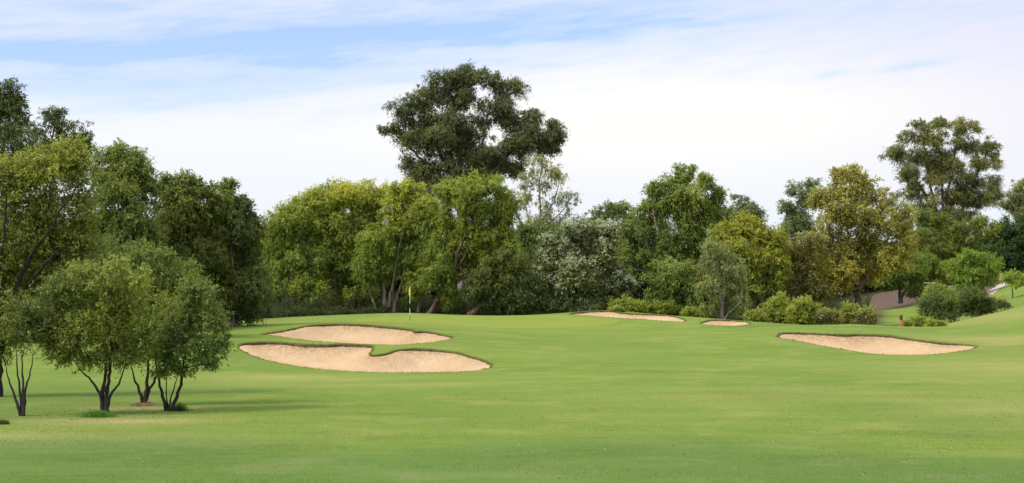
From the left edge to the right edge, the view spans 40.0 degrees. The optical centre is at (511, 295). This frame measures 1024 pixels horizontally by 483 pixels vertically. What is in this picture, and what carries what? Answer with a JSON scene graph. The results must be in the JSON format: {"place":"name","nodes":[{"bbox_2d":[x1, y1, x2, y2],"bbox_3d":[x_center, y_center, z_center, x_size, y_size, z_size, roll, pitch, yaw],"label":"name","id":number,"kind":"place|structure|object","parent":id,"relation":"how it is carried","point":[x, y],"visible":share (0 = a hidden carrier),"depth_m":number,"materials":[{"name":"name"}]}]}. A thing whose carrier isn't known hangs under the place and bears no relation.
{"place":"outdoors","nodes":[
{"label":"outdoors","id":0,"kind":"place"},
{"bbox_2d":[0,279,1023,482],"bbox_3d":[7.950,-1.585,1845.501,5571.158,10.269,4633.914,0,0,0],"label":"ground","id":1,"kind":"structure","parent":0,"point":[689,356],"depth_m":42.18,"materials":[{"name":"green plant"}]},
{"bbox_2d":[0,418,9,424],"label":"grass tuft","id":2,"kind":"object","parent":1,"relation":"on","point":[2,422],"visible":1,"depth_m":36.94,"materials":[{"name":"green plant"}]},
{"bbox_2d":[0,75,47,231],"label":"gum tree","id":3,"kind":"object","parent":1,"relation":"on","point":[12,104],"visible":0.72,"depth_m":65.89,"materials":[{"name":"green plant"}]},
{"bbox_2d":[0,264,95,415],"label":"tree","id":4,"kind":"object","parent":1,"relation":"on","point":[26,320],"visible":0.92,"depth_m":39.47,"materials":[{"name":"green plant"}]},
{"bbox_2d":[0,130,111,396],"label":"bushy tree","id":5,"kind":"object","parent":1,"relation":"on","point":[42,214],"visible":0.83,"depth_m":46.73,"materials":[{"name":"green plant"}]},
{"bbox_2d":[24,105,96,330],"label":"gum tree","id":6,"kind":"object","parent":1,"relation":"on","point":[56,121],"visible":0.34,"depth_m":73.66,"materials":[{"name":"green plant"}]},
{"bbox_2d":[77,409,119,417],"bbox_3d":[-11.527,3.282,39.311,1.408,0.240,0.947,0,0,23],"label":"grass tuft","id":7,"kind":"object","parent":1,"relation":"on","point":[98,413],"visible":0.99,"depth_m":39.18,"materials":[{"name":"green plant"}]},
{"bbox_2d":[32,251,175,411],"bbox_3d":[-11.620,1.097,40.181,4.047,4.756,2.507,0,0,-24],"label":"tree","id":8,"kind":"object","parent":1,"relation":"on","point":[114,342],"visible":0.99,"depth_m":39.90,"materials":[{"name":"green plant"}]},
{"bbox_2d":[4,231,230,342],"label":"broadleaf tree","id":9,"kind":"object","parent":1,"relation":"on","point":[114,249],"visible":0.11,"depth_m":77.49,"materials":[{"name":"green plant"}]},
{"bbox_2d":[81,137,171,263],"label":"paperbark tree","id":10,"kind":"object","parent":1,"relation":"on","point":[131,179],"visible":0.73,"depth_m":83.25,"materials":[{"name":"green plant"}]},
{"bbox_2d":[129,402,158,405],"bbox_3d":[-11.381,3.349,43.500,0.989,0.140,0.840,0,0,0],"label":"mulch mound","id":11,"kind":"object","parent":1,"relation":"on","point":[144,404],"visible":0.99,"depth_m":43.33,"materials":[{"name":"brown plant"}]},
{"bbox_2d":[112,238,206,402],"bbox_3d":[-11.007,0.835,43.532,3.081,5.279,2.561,0,0,0],"label":"tree","id":12,"kind":"object","parent":1,"relation":"on","point":[157,282],"visible":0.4,"depth_m":43.29,"materials":[{"name":"green plant"}]},
{"bbox_2d":[168,402,191,411],"bbox_3d":[-9.778,3.244,41.419,0.704,0.327,0.643,0,0,-45],"label":"grass tuft","id":13,"kind":"object","parent":1,"relation":"on","point":[179,407],"visible":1,"depth_m":41.33,"materials":[{"name":"green plant"}]},
{"bbox_2d":[144,168,233,285],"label":"paperbark tree","id":14,"kind":"object","parent":1,"relation":"on","point":[188,220],"visible":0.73,"depth_m":87.51,"materials":[{"name":"green plant"}]},
{"bbox_2d":[145,268,237,410],"bbox_3d":[-9.570,1.349,41.605,2.998,4.311,2.092,0,0,0],"label":"tree","id":15,"kind":"object","parent":1,"relation":"on","point":[198,291],"visible":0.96,"depth_m":41.43,"materials":[{"name":"green plant"}]},
{"bbox_2d":[196,176,281,326],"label":"broadleaf tree","id":16,"kind":"object","parent":1,"relation":"on","point":[246,293],"visible":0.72,"depth_m":89.33,"materials":[{"name":"green plant"}]},
{"bbox_2d":[259,191,338,309],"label":"paperbark tree","id":17,"kind":"object","parent":1,"relation":"on","point":[291,222],"visible":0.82,"depth_m":115.05,"materials":[{"name":"green plant"}]},
{"bbox_2d":[304,177,368,280],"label":"broadleaf tree","id":18,"kind":"object","parent":1,"relation":"on","point":[345,207],"visible":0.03,"depth_m":129.98,"materials":[{"name":"green plant"}]},
{"bbox_2d":[299,177,390,307],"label":"paperbark tree","id":19,"kind":"object","parent":1,"relation":"on","point":[340,245],"visible":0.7,"depth_m":116.32,"materials":[{"name":"green plant"}]},
{"bbox_2d":[260,323,453,344],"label":"sand bunker","id":20,"kind":"object","parent":1,"relation":"on","point":[359,334],"visible":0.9,"depth_m":82.91,"materials":[{"name":"beige sand"}]},
{"bbox_2d":[237,340,492,372],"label":"sand bunker","id":21,"kind":"object","parent":1,"relation":"on","point":[349,357],"visible":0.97,"depth_m":66.83,"materials":[{"name":"beige sand"}]},
{"bbox_2d":[345,175,441,312],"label":"paperbark tree","id":22,"kind":"object","parent":1,"relation":"on","point":[410,214],"visible":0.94,"depth_m":113.33,"materials":[{"name":"green plant"}]},
{"bbox_2d":[5,214,886,311],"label":"background wood","id":23,"kind":"object","parent":1,"relation":"on","point":[639,292],"visible":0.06,"depth_m":163.44,"materials":[{"name":"green plant"}]},
{"bbox_2d":[376,58,569,301],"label":"eucalyptus tree","id":24,"kind":"object","parent":1,"relation":"on","point":[441,132],"visible":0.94,"depth_m":141.50,"materials":[{"name":"green plant"}]},
{"bbox_2d":[415,166,530,313],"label":"paperbark tree","id":25,"kind":"object","parent":1,"relation":"on","point":[462,246],"visible":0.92,"depth_m":111.30,"materials":[{"name":"green plant"}]},
{"bbox_2d":[352,315,619,328],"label":"putting green","id":26,"kind":"object","parent":1,"relation":"on","point":[535,321],"visible":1,"depth_m":94.91,"materials":[{"name":"green plant"}]},
{"bbox_2d":[460,241,543,315],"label":"bush","id":27,"kind":"object","parent":1,"relation":"on","point":[515,283],"visible":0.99,"depth_m":110.27,"materials":[{"name":"green plant"}]},
{"bbox_2d":[132,287,872,327],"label":"undergrowth","id":28,"kind":"object","parent":1,"relation":"on","point":[289,308],"visible":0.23,"depth_m":114.02,"materials":[{"name":"green plant"}]},
{"bbox_2d":[1,370,1015,482],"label":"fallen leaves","id":29,"kind":"object","parent":1,"relation":"on","point":[481,405],"visible":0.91,"depth_m":38.95,"materials":[{"name":"brown plant"}]},
{"bbox_2d":[510,219,562,298],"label":"broadleaf tree","id":30,"kind":"object","parent":1,"relation":"on","point":[530,232],"visible":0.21,"depth_m":122.53,"materials":[{"name":"green plant"}]},
{"bbox_2d":[514,151,583,287],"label":"gum tree","id":31,"kind":"object","parent":1,"relation":"on","point":[554,173],"visible":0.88,"depth_m":129.92,"materials":[{"name":"green plant"}]},
{"bbox_2d":[527,213,640,314],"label":"flowering tree","id":32,"kind":"object","parent":1,"relation":"on","point":[596,251],"visible":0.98,"depth_m":111.32,"materials":[{"name":"green plant"}]},
{"bbox_2d":[580,198,639,286],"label":"broadleaf tree","id":33,"kind":"object","parent":1,"relation":"on","point":[615,211],"visible":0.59,"depth_m":137.47,"materials":[{"name":"green plant"}]},
{"bbox_2d":[608,304,625,311],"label":"shrub","id":34,"kind":"object","parent":1,"relation":"on","point":[616,308],"visible":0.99,"depth_m":103.19,"materials":[{"name":"green plant"}]},
{"bbox_2d":[569,310,686,321],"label":"sand bunker","id":35,"kind":"object","parent":1,"relation":"on","point":[613,314],"visible":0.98,"depth_m":100.84,"materials":[{"name":"beige sand"}]},
{"bbox_2d":[606,293,649,312],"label":"shrub","id":36,"kind":"object","parent":1,"relation":"on","point":[629,304],"visible":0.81,"depth_m":106.86,"materials":[{"name":"green plant"}]},
{"bbox_2d":[642,299,685,315],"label":"shrub","id":37,"kind":"object","parent":1,"relation":"on","point":[665,308],"visible":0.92,"depth_m":107.65,"materials":[{"name":"green plant"}]},
{"bbox_2d":[639,255,702,317],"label":"broadleaf tree","id":38,"kind":"object","parent":1,"relation":"on","point":[671,281],"visible":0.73,"depth_m":108.56,"materials":[{"name":"green plant"}]},
{"bbox_2d":[608,161,737,294],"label":"paperbark tree","id":39,"kind":"object","parent":1,"relation":"on","point":[694,223],"visible":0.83,"depth_m":121.43,"materials":[{"name":"green plant"}]},
{"bbox_2d":[681,305,700,316],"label":"shrub","id":40,"kind":"object","parent":1,"relation":"on","point":[691,311],"visible":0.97,"depth_m":100.87,"materials":[{"name":"green plant"}]},
{"bbox_2d":[693,236,751,318],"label":"paperbark tree","id":41,"kind":"object","parent":1,"relation":"on","point":[738,274],"visible":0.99,"depth_m":103.75,"materials":[{"name":"green plant"}]},
{"bbox_2d":[700,318,751,325],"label":"sand bunker","id":42,"kind":"object","parent":1,"relation":"on","point":[726,322],"visible":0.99,"depth_m":95.18,"materials":[{"name":"beige sand"}]},
{"bbox_2d":[723,192,767,310],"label":"gum tree","id":43,"kind":"object","parent":1,"relation":"on","point":[747,206],"visible":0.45,"depth_m":154.63,"materials":[{"name":"green plant"}]},
{"bbox_2d":[702,209,794,308],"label":"round tree","id":44,"kind":"object","parent":1,"relation":"on","point":[770,254],"visible":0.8,"depth_m":116.34,"materials":[{"name":"green plant"}]},
{"bbox_2d":[739,309,769,321],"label":"shrub","id":45,"kind":"object","parent":1,"relation":"on","point":[754,315],"visible":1,"depth_m":96.61,"materials":[{"name":"green plant"}]},
{"bbox_2d":[756,290,793,323],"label":"shrub","id":46,"kind":"object","parent":1,"relation":"on","point":[775,308],"visible":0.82,"depth_m":98.45,"materials":[{"name":"green plant"}]},
{"bbox_2d":[770,177,830,296],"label":"broadleaf tree","id":47,"kind":"object","parent":1,"relation":"on","point":[794,221],"visible":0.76,"depth_m":137.33,"materials":[{"name":"green plant"}]},
{"bbox_2d":[781,294,826,324],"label":"shrub","id":48,"kind":"object","parent":1,"relation":"on","point":[801,311],"visible":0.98,"depth_m":95.61,"materials":[{"name":"green plant"}]},
{"bbox_2d":[782,225,839,306],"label":"autumn tree","id":49,"kind":"object","parent":1,"relation":"on","point":[800,285],"visible":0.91,"depth_m":118.47,"materials":[{"name":"green plant"}]},
{"bbox_2d":[813,306,845,324],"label":"shrub","id":50,"kind":"object","parent":1,"relation":"on","point":[835,317],"visible":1,"depth_m":94.94,"materials":[{"name":"green plant"}]},
{"bbox_2d":[832,300,862,324],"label":"shrub","id":51,"kind":"object","parent":1,"relation":"on","point":[846,312],"visible":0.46,"depth_m":96.62,"materials":[{"name":"green plant"}]},
{"bbox_2d":[797,161,921,308],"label":"autumn tree","id":52,"kind":"object","parent":1,"relation":"on","point":[847,274],"visible":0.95,"depth_m":120.32,"materials":[{"name":"green plant"}]},
{"bbox_2d":[850,302,879,324],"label":"shrub","id":53,"kind":"object","parent":1,"relation":"on","point":[864,317],"visible":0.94,"depth_m":95.04,"materials":[{"name":"green plant"}]},
{"bbox_2d":[775,331,977,354],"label":"sand bunker","id":54,"kind":"object","parent":1,"relation":"on","point":[885,344],"visible":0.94,"depth_m":74.84,"materials":[{"name":"beige sand"}]},
{"bbox_2d":[902,314,950,326],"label":"shrub","id":55,"kind":"object","parent":1,"relation":"on","point":[917,321],"visible":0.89,"depth_m":98.78,"materials":[{"name":"green plant"}]},
{"bbox_2d":[843,233,1022,293],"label":"background thicket","id":56,"kind":"object","parent":1,"relation":"on","point":[935,281],"visible":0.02,"depth_m":213.04,"materials":[{"name":"green plant"}]},
{"bbox_2d":[911,287,964,321],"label":"shrub","id":57,"kind":"object","parent":1,"relation":"on","point":[940,305],"visible":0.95,"depth_m":105.57,"materials":[{"name":"green plant"}]},
{"bbox_2d":[920,281,956,301],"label":"shrub","id":58,"kind":"object","parent":1,"relation":"on","point":[931,286],"visible":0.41,"depth_m":149.63,"materials":[{"name":"green plant"}]},
{"bbox_2d":[870,279,1016,309],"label":"mulch bed","id":59,"kind":"object","parent":1,"relation":"on","point":[887,300],"visible":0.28,"depth_m":184.51,"materials":[{"name":"brown soil"}]},
{"bbox_2d":[871,240,931,303],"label":"tree","id":60,"kind":"object","parent":59,"relation":"on","point":[917,278],"visible":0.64,"depth_m":169.61,"materials":[{"name":"green plant"}]},
{"bbox_2d":[903,285,924,301],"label":"shrub","id":61,"kind":"object","parent":59,"relation":"on","point":[910,294],"visible":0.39,"depth_m":175.68,"materials":[{"name":"green plant"}]},
{"bbox_2d":[921,249,949,282],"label":"tree","id":62,"kind":"object","parent":59,"relation":"on","point":[936,273],"visible":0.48,"depth_m":173.66,"materials":[{"name":"green plant"}]},
{"bbox_2d":[876,115,1007,287],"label":"gum tree","id":63,"kind":"object","parent":59,"relation":"on","point":[966,195],"visible":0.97,"depth_m":189.15,"materials":[{"name":"green plant"}]},
{"bbox_2d":[903,207,1002,286],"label":"broadleaf tree","id":64,"kind":"object","parent":59,"relation":"on","point":[954,236],"visible":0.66,"depth_m":185.27,"materials":[{"name":"green plant"}]},
{"bbox_2d":[939,246,1005,292],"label":"tree","id":65,"kind":"object","parent":1,"relation":"on","point":[982,269],"visible":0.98,"depth_m":151.41,"materials":[{"name":"green plant"}]},
{"bbox_2d":[951,282,1002,318],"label":"shrub","id":66,"kind":"object","parent":1,"relation":"on","point":[978,302],"visible":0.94,"depth_m":109.50,"materials":[{"name":"green plant"}]},
{"bbox_2d":[971,212,1023,273],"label":"broadleaf tree","id":67,"kind":"object","parent":1,"relation":"on","point":[1011,251],"visible":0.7,"depth_m":203.10,"materials":[{"name":"green plant"}]},
{"bbox_2d":[987,282,1008,295],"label":"path","id":68,"kind":"structure","parent":1,"relation":"on","point":[996,288],"depth_m":155.78,"materials":[{"name":"white concrete"}]},
{"bbox_2d":[995,295,1013,310],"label":"shrub","id":69,"kind":"object","parent":1,"relation":"on","point":[1005,304],"visible":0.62,"depth_m":112.88,"materials":[{"name":"green plant"}]},
{"bbox_2d":[995,177,1023,222],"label":"gum tree","id":70,"kind":"object","parent":1,"relation":"on","point":[1011,202],"visible":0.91,"depth_m":207.27,"materials":[{"name":"green plant"}]},
{"bbox_2d":[1000,268,1023,297],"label":"sapling","id":71,"kind":"object","parent":1,"relation":"on","point":[1010,280],"visible":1,"depth_m":131.88,"materials":[{"name":"green plant"}]},
{"bbox_2d":[0,0,1023,285],"label":"sky","id":72,"kind":"structure","parent":0,"point":[280,98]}
]}

